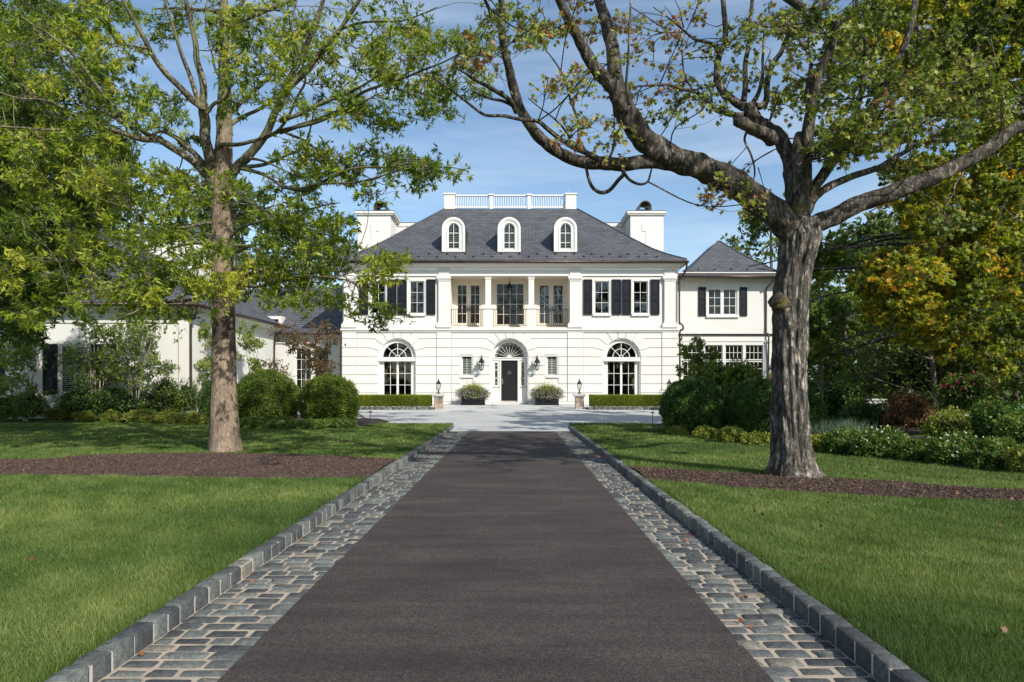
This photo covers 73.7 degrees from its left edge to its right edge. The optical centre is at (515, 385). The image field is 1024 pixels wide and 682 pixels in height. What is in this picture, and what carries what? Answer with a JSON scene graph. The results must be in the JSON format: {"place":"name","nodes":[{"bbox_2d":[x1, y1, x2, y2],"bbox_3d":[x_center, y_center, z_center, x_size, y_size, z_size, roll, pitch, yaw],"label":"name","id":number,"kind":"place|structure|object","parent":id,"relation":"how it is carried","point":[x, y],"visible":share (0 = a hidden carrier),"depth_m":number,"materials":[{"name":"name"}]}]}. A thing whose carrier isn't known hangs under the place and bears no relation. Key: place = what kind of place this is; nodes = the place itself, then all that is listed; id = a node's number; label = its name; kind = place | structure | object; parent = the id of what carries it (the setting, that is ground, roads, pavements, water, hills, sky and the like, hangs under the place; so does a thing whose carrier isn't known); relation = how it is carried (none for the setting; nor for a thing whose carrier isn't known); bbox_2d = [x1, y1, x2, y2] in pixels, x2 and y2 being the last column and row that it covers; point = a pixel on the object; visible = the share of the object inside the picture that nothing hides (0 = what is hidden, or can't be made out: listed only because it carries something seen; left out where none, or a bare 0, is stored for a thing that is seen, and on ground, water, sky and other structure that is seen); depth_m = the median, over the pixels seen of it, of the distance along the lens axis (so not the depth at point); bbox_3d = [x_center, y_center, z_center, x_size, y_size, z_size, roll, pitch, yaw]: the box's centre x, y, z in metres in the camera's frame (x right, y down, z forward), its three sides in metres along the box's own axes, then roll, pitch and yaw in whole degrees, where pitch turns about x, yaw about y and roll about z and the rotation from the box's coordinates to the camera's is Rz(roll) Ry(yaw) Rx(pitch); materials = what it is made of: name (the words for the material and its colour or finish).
{"place":"outdoors","nodes":[
{"label":"outdoors","id":0,"kind":"place"},
{"bbox_2d":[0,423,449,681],"bbox_3d":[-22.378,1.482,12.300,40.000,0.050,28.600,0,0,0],"label":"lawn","id":1,"kind":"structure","parent":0,"point":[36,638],"depth_m":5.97,"materials":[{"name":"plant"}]},
{"bbox_2d":[0,0,174,355],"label":"oak tree","id":2,"kind":"object","parent":1,"relation":"on","point":[29,110],"visible":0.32,"depth_m":18.35,"materials":[{"name":"green plant"}]},
{"bbox_2d":[0,453,396,477],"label":"mulch bed","id":3,"kind":"object","parent":1,"relation":"on","point":[368,471],"visible":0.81,"depth_m":12.31,"materials":[{"name":"brown wood"}]},
{"bbox_2d":[73,414,387,425],"bbox_3d":[-22.322,1.342,36.308,38.657,0.288,15.564,0,0,15],"label":"planting bed","id":4,"kind":"object","parent":1,"relation":"on","point":[363,420],"visible":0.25,"depth_m":27.53,"materials":[{"name":"soil"}]},
{"bbox_2d":[71,409,98,421],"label":"shrub","id":5,"kind":"object","parent":4,"relation":"on","point":[85,417],"visible":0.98,"depth_m":28.54,"materials":[{"name":"green plant"}]},
{"bbox_2d":[52,316,148,420],"bbox_3d":[-17.749,-0.785,29.354,3.614,4.578,3.018,0,0,-31],"label":"multi stem tree","id":6,"kind":"object","parent":4,"relation":"on","point":[94,332],"visible":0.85,"depth_m":28.95,"materials":[{"name":"green plant"}]},
{"bbox_2d":[48,382,161,417],"bbox_3d":[-17.631,0.575,29.607,4.747,1.631,3.074,0,0,0],"label":"shrub","id":7,"kind":"object","parent":4,"relation":"on","point":[108,398],"visible":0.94,"depth_m":28.89,"materials":[{"name":"green plant"}]},
{"bbox_2d":[93,309,179,411],"bbox_3d":[-16.442,-0.992,29.415,3.404,4.994,3.005,0,0,38],"label":"multi stem tree","id":8,"kind":"object","parent":4,"relation":"on","point":[128,375],"visible":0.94,"depth_m":29.17,"materials":[{"name":"green plant"}]},
{"bbox_2d":[123,408,157,422],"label":"shrub","id":9,"kind":"object","parent":4,"relation":"on","point":[141,415],"visible":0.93,"depth_m":27.23,"materials":[{"name":"green plant"}]},
{"bbox_2d":[155,409,184,423],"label":"shrub","id":10,"kind":"object","parent":4,"relation":"on","point":[170,417],"visible":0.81,"depth_m":26.26,"materials":[{"name":"green plant"}]},
{"bbox_2d":[151,373,199,413],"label":"shrub","id":11,"kind":"object","parent":4,"relation":"on","point":[172,399],"visible":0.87,"depth_m":30.13,"materials":[{"name":"green plant"}]},
{"bbox_2d":[164,319,211,385],"bbox_3d":[-14.997,-0.927,31.547,3.418,4.861,2.472,0,0,0],"label":"multi stem tree","id":12,"kind":"object","parent":4,"relation":"on","point":[205,333],"visible":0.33,"depth_m":31.39,"materials":[{"name":"green plant"}]},
{"bbox_2d":[177,411,208,424],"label":"shrub","id":13,"kind":"object","parent":4,"relation":"on","point":[191,418],"visible":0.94,"depth_m":25.42,"materials":[{"name":"green plant"}]},
{"bbox_2d":[196,379,239,421],"bbox_3d":[-11.849,0.682,27.506,1.900,2.230,1.882,0,0,0],"label":"boxwood ball","id":14,"kind":"object","parent":4,"relation":"on","point":[203,404],"visible":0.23,"depth_m":26.87,"materials":[{"name":"green plant"}]},
{"bbox_2d":[236,320,267,386],"bbox_3d":[-13.415,-1.018,34.554,1.787,4.640,1.321,0,0,7],"label":"multi stem tree","id":15,"kind":"object","parent":4,"relation":"on","point":[248,341],"visible":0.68,"depth_m":34.39,"materials":[{"name":"green plant"}]},
{"bbox_2d":[237,368,299,420],"bbox_3d":[-9.518,0.551,26.207,2.617,2.499,2.652,0,0,0],"label":"boxwood ball","id":16,"kind":"object","parent":4,"relation":"on","point":[268,393],"visible":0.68,"depth_m":25.39,"materials":[{"name":"green plant"}]},
{"bbox_2d":[296,372,360,419],"bbox_3d":[-7.037,0.647,25.808,2.417,2.347,2.454,0,0,0],"label":"boxwood ball","id":17,"kind":"object","parent":4,"relation":"on","point":[325,395],"visible":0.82,"depth_m":25.06,"materials":[{"name":"green plant"}]},
{"bbox_2d":[0,0,561,452],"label":"oak tree","id":18,"kind":"object","parent":1,"relation":"on","point":[218,168],"visible":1,"depth_m":14.39,"materials":[{"name":"green plant"}]},
{"bbox_2d":[264,414,297,428],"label":"shrub","id":19,"kind":"object","parent":1,"relation":"on","point":[275,422],"visible":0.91,"depth_m":23.39,"materials":[{"name":"green plant"}]},
{"bbox_2d":[298,409,662,430],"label":"courtyard","id":20,"kind":"structure","parent":0,"point":[511,421],"depth_m":29.48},
{"bbox_2d":[239,415,267,428],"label":"shrub","id":21,"kind":"object","parent":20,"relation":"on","point":[250,422],"visible":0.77,"depth_m":23.58,"materials":[{"name":"green plant"}]},
{"bbox_2d":[257,318,345,384],"bbox_3d":[-10.171,-0.980,33.072,4.214,4.572,3.206,0,0,0],"label":"japanese maple","id":22,"kind":"object","parent":20,"relation":"on","point":[317,362],"visible":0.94,"depth_m":32.85,"materials":[{"name":"red plant"}]},
{"bbox_2d":[294,418,331,428],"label":"shrub","id":23,"kind":"object","parent":20,"relation":"on","point":[310,423],"visible":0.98,"depth_m":23.38,"materials":[{"name":"green plant"}]},
{"bbox_2d":[324,416,357,427],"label":"shrub","id":24,"kind":"object","parent":20,"relation":"on","point":[341,422],"visible":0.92,"depth_m":23.84,"materials":[{"name":"green plant"}]},
{"bbox_2d":[359,407,433,409],"bbox_3d":[-6.736,1.218,35.280,5.078,0.220,0.173,0,0,0],"label":"stone edging","id":25,"kind":"object","parent":20,"relation":"on","point":[396,408],"visible":0.59,"depth_m":35.20,"materials":[{"name":"stone"}]},
{"bbox_2d":[359,404,658,411],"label":"terrace","id":26,"kind":"structure","parent":20,"relation":"on","point":[508,408],"depth_m":35.48,"materials":[{"name":"grey stone"}]},
{"bbox_2d":[455,380,490,404],"bbox_3d":[-2.459,0.367,39.623,2.177,1.516,1.613,0,0,0],"label":"planter","id":27,"kind":"object","parent":26,"relation":"on","point":[472,394],"visible":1,"depth_m":39.32,"materials":[{"name":"blue paint"}]},
{"bbox_2d":[529,380,564,404],"bbox_3d":[1.857,0.366,39.595,2.236,1.518,1.525,0,0,0],"label":"planter","id":28,"kind":"object","parent":26,"relation":"on","point":[549,394],"visible":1,"depth_m":39.32,"materials":[{"name":"blue paint"}]},
{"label":"hedge bed soil","id":29,"kind":"structure","parent":26,"relation":"in","visible":0},
{"bbox_2d":[355,394,431,406],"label":"hedge","id":30,"kind":"object","parent":29,"relation":"on","point":[390,400],"visible":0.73,"depth_m":35.58,"materials":[{"name":"green plant"}]},
{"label":"hedge bed soil","id":31,"kind":"structure","parent":26,"relation":"in","visible":0},
{"bbox_2d":[588,394,662,406],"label":"hedge","id":32,"kind":"object","parent":31,"relation":"on","point":[629,400],"visible":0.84,"depth_m":35.57,"materials":[{"name":"green plant"}]},
{"bbox_2d":[675,335,719,377],"bbox_3d":[7.343,-0.263,27.416,1.852,3.531,1.381,0,0,0],"label":"multi stem tree","id":33,"kind":"object","parent":20,"relation":"on","point":[700,362],"visible":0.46,"depth_m":27.37,"materials":[{"name":"green plant"}]},
{"bbox_2d":[216,431,773,681],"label":"driveway","id":34,"kind":"structure","parent":0,"point":[504,556],"depth_m":5.12,"materials":[{"name":"grey asphalt"}]},
{"bbox_2d":[0,391,1022,423],"bbox_3d":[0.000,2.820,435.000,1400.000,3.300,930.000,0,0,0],"label":"ground","id":35,"kind":"structure","parent":0,"point":[35,420],"depth_m":29.21,"materials":[{"name":"green plant"}]},
{"bbox_2d":[0,389,51,420],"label":"shrub","id":36,"kind":"object","parent":35,"relation":"on","point":[30,406],"visible":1,"depth_m":28.61,"materials":[{"name":"green plant"}]},
{"bbox_2d":[0,339,52,420],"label":"multi stem tree","id":37,"kind":"object","parent":35,"relation":"on","point":[23,353],"visible":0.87,"depth_m":28.74,"materials":[{"name":"green plant"}]},
{"bbox_2d":[97,409,125,422],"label":"shrub","id":38,"kind":"object","parent":35,"relation":"on","point":[110,415],"visible":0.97,"depth_m":27.52,"materials":[{"name":"green plant"}]},
{"bbox_2d":[0,229,285,417],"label":"garden wing","id":39,"kind":"structure","parent":35,"relation":"on","point":[186,352],"depth_m":30.50,"materials":[{"name":"white paint"}]},
{"bbox_2d":[55,345,88,396],"bbox_3d":[-19.703,-0.676,30.507,1.522,2.328,0.255,0,0,0],"label":"window","id":40,"kind":"structure","parent":39,"relation":"in","point":[83,358],"depth_m":30.60,"materials":[{"name":"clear glass"}]},
{"bbox_2d":[88,152,254,290],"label":"tree","id":41,"kind":"object","parent":35,"relation":"on","point":[243,233],"visible":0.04,"depth_m":60.71,"materials":[{"name":"green plant"}]},
{"bbox_2d":[122,226,240,280],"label":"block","id":42,"kind":"structure","parent":35,"relation":"on","point":[165,255],"depth_m":43.00,"materials":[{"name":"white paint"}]},
{"bbox_2d":[87,470,386,681],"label":"kerb mortar","id":43,"kind":"object","parent":35,"relation":"on","point":[90,673],"visible":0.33,"depth_m":5.04,"materials":[{"name":"grey concrete"}]},
{"bbox_2d":[45,425,454,681],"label":"kerb","id":44,"kind":"structure","parent":35,"relation":"on","point":[120,645],"depth_m":4.89,"materials":[{"name":"stone"}]},
{"bbox_2d":[188,174,321,298],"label":"tree","id":45,"kind":"object","parent":35,"relation":"on","point":[246,195],"visible":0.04,"depth_m":64.88,"materials":[{"name":"green plant"}]},
{"bbox_2d":[97,431,468,681],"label":"cobble strip","id":46,"kind":"object","parent":35,"relation":"on","point":[225,656],"visible":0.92,"depth_m":5.24,"materials":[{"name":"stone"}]},
{"bbox_2d":[246,288,342,401],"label":"link building","id":47,"kind":"structure","parent":35,"relation":"on","point":[286,316],"depth_m":43.60,"materials":[{"name":"white paint"}]},
{"bbox_2d":[296,348,310,389],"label":"french door","id":48,"kind":"structure","parent":47,"relation":"in","point":[299,378],"depth_m":43.60,"materials":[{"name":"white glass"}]},
{"bbox_2d":[236,184,357,302],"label":"tree","id":49,"kind":"object","parent":35,"relation":"on","point":[278,239],"visible":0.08,"depth_m":57.12,"materials":[{"name":"green plant"}]},
{"bbox_2d":[332,186,688,403],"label":"house","id":50,"kind":"structure","parent":35,"relation":"on","point":[591,303],"depth_m":40.73,"materials":[{"name":"white paint"}]},
{"bbox_2d":[380,339,414,356],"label":"arched window","id":51,"kind":"structure","parent":50,"relation":"in","point":[397,341],"depth_m":40.85,"materials":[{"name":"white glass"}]},
{"bbox_2d":[460,356,472,377],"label":"window","id":52,"kind":"structure","parent":50,"relation":"in","point":[466,361],"depth_m":40.80,"materials":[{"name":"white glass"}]},
{"bbox_2d":[456,283,481,324],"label":"french door","id":53,"kind":"structure","parent":50,"relation":"in","point":[468,295],"depth_m":42.33,"materials":[{"name":"beige paint"}]},
{"bbox_2d":[501,361,516,400],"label":"front door","id":54,"kind":"structure","parent":50,"relation":"in","point":[508,368],"depth_m":41.16,"materials":[{"name":"black paint"}]},
{"bbox_2d":[496,283,523,324],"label":"window","id":55,"kind":"structure","parent":50,"relation":"in","point":[515,300],"depth_m":42.33,"materials":[{"name":"glass"}]},
{"bbox_2d":[538,283,564,324],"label":"french door","id":56,"kind":"structure","parent":50,"relation":"in","point":[550,295],"depth_m":42.33,"materials":[{"name":"beige paint"}]},
{"bbox_2d":[545,356,558,377],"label":"window","id":57,"kind":"structure","parent":50,"relation":"in","point":[551,361],"depth_m":40.80,"materials":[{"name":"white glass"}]},
{"bbox_2d":[607,361,635,394],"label":"french door","id":58,"kind":"structure","parent":50,"relation":"in","point":[620,373],"depth_m":40.87,"materials":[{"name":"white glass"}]},
{"bbox_2d":[555,431,878,681],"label":"cobble strip","id":59,"kind":"object","parent":35,"relation":"on","point":[777,669],"visible":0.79,"depth_m":5.26,"materials":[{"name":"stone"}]},
{"bbox_2d":[5,427,1019,655],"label":"fallen leaves","id":60,"kind":"object","parent":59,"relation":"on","point":[740,619],"visible":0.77,"depth_m":8.46,"materials":[{"name":"brown plant"}]},
{"bbox_2d":[678,240,775,379],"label":"side wing","id":61,"kind":"structure","parent":35,"relation":"on","point":[726,292],"depth_m":43.50,"materials":[{"name":"white paint"}]},
{"bbox_2d":[706,288,738,317],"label":"window","id":62,"kind":"structure","parent":61,"relation":"in","point":[722,302],"depth_m":43.60,"materials":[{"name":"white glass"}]},
{"bbox_2d":[725,345,742,359],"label":"window","id":63,"kind":"structure","parent":61,"relation":"in","point":[736,351],"depth_m":43.31,"materials":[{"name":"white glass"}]},
{"bbox_2d":[745,345,762,359],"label":"window","id":64,"kind":"structure","parent":61,"relation":"in","point":[752,352],"depth_m":43.31,"materials":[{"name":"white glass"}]},
{"bbox_2d":[568,426,928,681],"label":"kerb","id":65,"kind":"structure","parent":35,"relation":"on","point":[779,587],"depth_m":4.90,"materials":[{"name":"stone"}]},
{"bbox_2d":[629,472,909,681],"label":"kerb mortar","id":66,"kind":"object","parent":35,"relation":"on","point":[793,597],"visible":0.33,"depth_m":4.60,"materials":[{"name":"grey concrete"}]},
{"bbox_2d":[720,189,837,287],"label":"tree","id":67,"kind":"object","parent":35,"relation":"on","point":[753,223],"visible":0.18,"depth_m":69.55,"materials":[{"name":"green plant"}]},
{"bbox_2d":[810,262,887,397],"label":"tree","id":68,"kind":"object","parent":35,"relation":"on","point":[853,326],"depth_m":45.57,"materials":[{"name":"green plant"}]},
{"bbox_2d":[809,206,903,393],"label":"tree","id":69,"kind":"object","parent":35,"relation":"on","point":[876,226],"visible":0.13,"depth_m":50.37,"materials":[{"name":"green plant"}]},
{"bbox_2d":[822,213,941,375],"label":"tree","id":70,"kind":"object","parent":35,"relation":"on","point":[861,257],"visible":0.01,"depth_m":40.89,"materials":[{"name":"green plant"}]},
{"bbox_2d":[0,0,1023,365],"label":"sky","id":71,"kind":"structure","parent":0,"point":[504,159],"materials":[{"name":"blue"}]},
{"bbox_2d":[0,422,1023,681],"bbox_3d":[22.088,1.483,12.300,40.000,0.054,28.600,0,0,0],"label":"lawn","id":72,"kind":"structure","parent":0,"point":[927,678],"depth_m":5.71,"materials":[{"name":"plant"}]},
{"bbox_2d":[0,452,1023,501],"bbox_3d":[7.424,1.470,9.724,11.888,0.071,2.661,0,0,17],"label":"mulch bed","id":73,"kind":"object","parent":72,"relation":"on","point":[858,491],"visible":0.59,"depth_m":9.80,"materials":[{"name":"brown wood"}]},
{"bbox_2d":[434,0,1023,477],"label":"maple tree","id":74,"kind":"object","parent":73,"relation":"on","point":[794,224],"visible":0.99,"depth_m":10.90,"materials":[{"name":"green plant"}]},
{"bbox_2d":[658,376,729,434],"bbox_3d":[5.634,0.723,21.458,2.279,2.078,2.311,0,0,0],"label":"boxwood ball","id":75,"kind":"object","parent":72,"relation":"on","point":[692,403],"visible":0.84,"depth_m":20.77,"materials":[{"name":"green plant"}]},
{"bbox_2d":[692,424,717,438],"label":"shrub","id":76,"kind":"object","parent":72,"relation":"on","point":[704,431],"visible":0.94,"depth_m":19.10,"materials":[{"name":"green plant"}]},
{"bbox_2d":[714,425,748,442],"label":"shrub","id":77,"kind":"object","parent":72,"relation":"on","point":[728,434],"visible":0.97,"depth_m":17.65,"materials":[{"name":"green plant"}]},
{"bbox_2d":[652,418,971,466],"bbox_3d":[16.512,1.363,24.246,23.024,0.286,31.492,0,0,0],"label":"planting bed","id":78,"kind":"object","parent":72,"relation":"on","point":[900,428],"visible":0.06,"depth_m":21.75,"materials":[{"name":"soil"}]},
{"bbox_2d":[701,357,763,396],"bbox_3d":[8.355,0.026,26.029,2.556,2.208,2.528,0,0,0],"label":"shrub","id":79,"kind":"object","parent":78,"relation":"on","point":[728,377],"visible":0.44,"depth_m":25.62,"materials":[{"name":"green plant"}]},
{"bbox_2d":[724,376,771,432],"bbox_3d":[7.309,0.739,20.599,1.919,2.069,1.951,0,0,0],"label":"boxwood ball","id":80,"kind":"object","parent":78,"relation":"on","point":[748,407],"visible":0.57,"depth_m":20.03,"materials":[{"name":"green plant"}]},
{"bbox_2d":[745,429,769,445],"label":"shrub","id":81,"kind":"object","parent":78,"relation":"on","point":[758,438],"visible":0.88,"depth_m":16.88,"materials":[{"name":"green plant"}]},
{"bbox_2d":[808,391,829,434],"bbox_3d":[8.462,0.881,20.302,1.638,1.660,1.644,0,0,0],"label":"boxwood ball","id":82,"kind":"object","parent":78,"relation":"on","point":[818,411],"visible":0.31,"depth_m":19.74,"materials":[{"name":"green plant"}]},
{"bbox_2d":[807,229,856,399],"bbox_3d":[10.701,-1.956,23.912,2.452,6.916,1.857,0,0,23],"label":"young tree","id":83,"kind":"object","parent":78,"relation":"on","point":[831,259],"visible":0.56,"depth_m":23.69,"materials":[{"name":"green plant"}]},
{"bbox_2d":[809,377,868,422],"bbox_3d":[12.230,0.611,26.091,1.436,1.866,2.438,0,0,-44],"label":"shrub","id":84,"kind":"object","parent":78,"relation":"on","point":[835,398],"visible":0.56,"depth_m":25.82,"materials":[{"name":"green plant"}]},
{"bbox_2d":[818,426,863,454],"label":"rose shrub","id":85,"kind":"object","parent":78,"relation":"on","point":[837,440],"visible":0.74,"depth_m":14.80,"materials":[{"name":"green plant"}]},
{"bbox_2d":[769,285,920,397],"bbox_3d":[16.287,-1.592,32.680,7.548,6.797,7.620,0,0,33],"label":"tree","id":86,"kind":"object","parent":78,"relation":"on","point":[852,302],"visible":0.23,"depth_m":31.67,"materials":[{"name":"green plant"}]},
{"bbox_2d":[837,397,898,431],"bbox_3d":[11.268,0.926,21.776,1.840,1.208,1.080,0,0,30],"label":"shrub","id":87,"kind":"object","parent":78,"relation":"on","point":[873,412],"visible":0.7,"depth_m":21.59,"materials":[{"name":"green plant"}]},
{"bbox_2d":[848,425,910,457],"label":"rose shrub","id":88,"kind":"object","parent":78,"relation":"on","point":[881,442],"visible":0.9,"depth_m":14.09,"materials":[{"name":"green plant"}]},
{"bbox_2d":[748,0,1023,381],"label":"maple tree","id":89,"kind":"object","parent":78,"relation":"on","point":[967,284],"visible":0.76,"depth_m":16.09,"materials":[{"name":"green plant"}]},
{"bbox_2d":[894,434,930,460],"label":"rose shrub","id":90,"kind":"object","parent":78,"relation":"on","point":[912,449],"visible":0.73,"depth_m":13.43,"materials":[{"name":"green plant"}]},
{"bbox_2d":[872,338,965,413],"bbox_3d":[16.283,-0.338,26.994,3.717,3.414,3.013,0,0,0],"label":"shrub","id":91,"kind":"object","parent":78,"relation":"on","point":[905,362],"visible":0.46,"depth_m":26.50,"materials":[{"name":"plant"}]},
{"bbox_2d":[831,292,1023,413],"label":"tree","id":92,"kind":"object","parent":78,"relation":"on","point":[878,347],"visible":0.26,"depth_m":25.25,"materials":[{"name":"green plant"}]},
{"bbox_2d":[917,405,972,438],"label":"hydrangea","id":93,"kind":"object","parent":78,"relation":"on","point":[945,421],"visible":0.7,"depth_m":16.95,"materials":[{"name":"green plant"}]},
{"bbox_2d":[877,228,1023,408],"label":"tree","id":94,"kind":"object","parent":78,"relation":"on","point":[1014,385],"visible":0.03,"depth_m":25.89,"materials":[{"name":"green plant"}]},
{"bbox_2d":[923,426,983,465],"bbox_3d":[8.284,1.172,12.877,1.130,0.833,0.790,0,0,-12],"label":"rose shrub","id":95,"kind":"object","parent":78,"relation":"on","point":[950,449],"visible":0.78,"depth_m":12.72,"materials":[{"name":"green plant"}]},
{"bbox_2d":[937,370,999,414],"bbox_3d":[13.413,0.238,20.160,1.580,1.384,1.387,0,0,0],"label":"crepe myrtle","id":96,"kind":"object","parent":78,"relation":"on","point":[964,393],"visible":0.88,"depth_m":19.95,"materials":[{"name":"green plant"}]},
{"bbox_2d":[963,435,1020,469],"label":"rose shrub","id":97,"kind":"object","parent":78,"relation":"on","point":[986,453],"visible":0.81,"depth_m":11.92,"materials":[{"name":"green plant"}]},
{"bbox_2d":[967,395,1023,440],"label":"shrub","id":98,"kind":"object","parent":78,"relation":"on","point":[982,422],"visible":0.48,"depth_m":16.09,"materials":[{"name":"green plant"}]},
{"bbox_2d":[1001,443,1023,473],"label":"rose shrub","id":99,"kind":"object","parent":78,"relation":"on","point":[1014,462],"visible":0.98,"depth_m":11.43,"materials":[{"name":"green plant"}]},
{"bbox_2d":[882,393,936,430],"bbox_3d":[12.047,0.806,21.056,1.468,1.193,1.952,0,0,19],"label":"shrub","id":100,"kind":"object","parent":72,"relation":"on","point":[909,412],"visible":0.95,"depth_m":20.40,"materials":[{"name":"orange plant"}]},
{"bbox_2d":[992,410,1023,444],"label":"shrub","id":101,"kind":"object","parent":72,"relation":"on","point":[1011,424],"visible":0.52,"depth_m":13.75,"materials":[{"name":"green plant"}]},
{"bbox_2d":[810,416,886,434],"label":"ornamental grass","id":102,"kind":"object","parent":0,"point":[840,424],"depth_m":17.53,"materials":[{"name":"green plant"}]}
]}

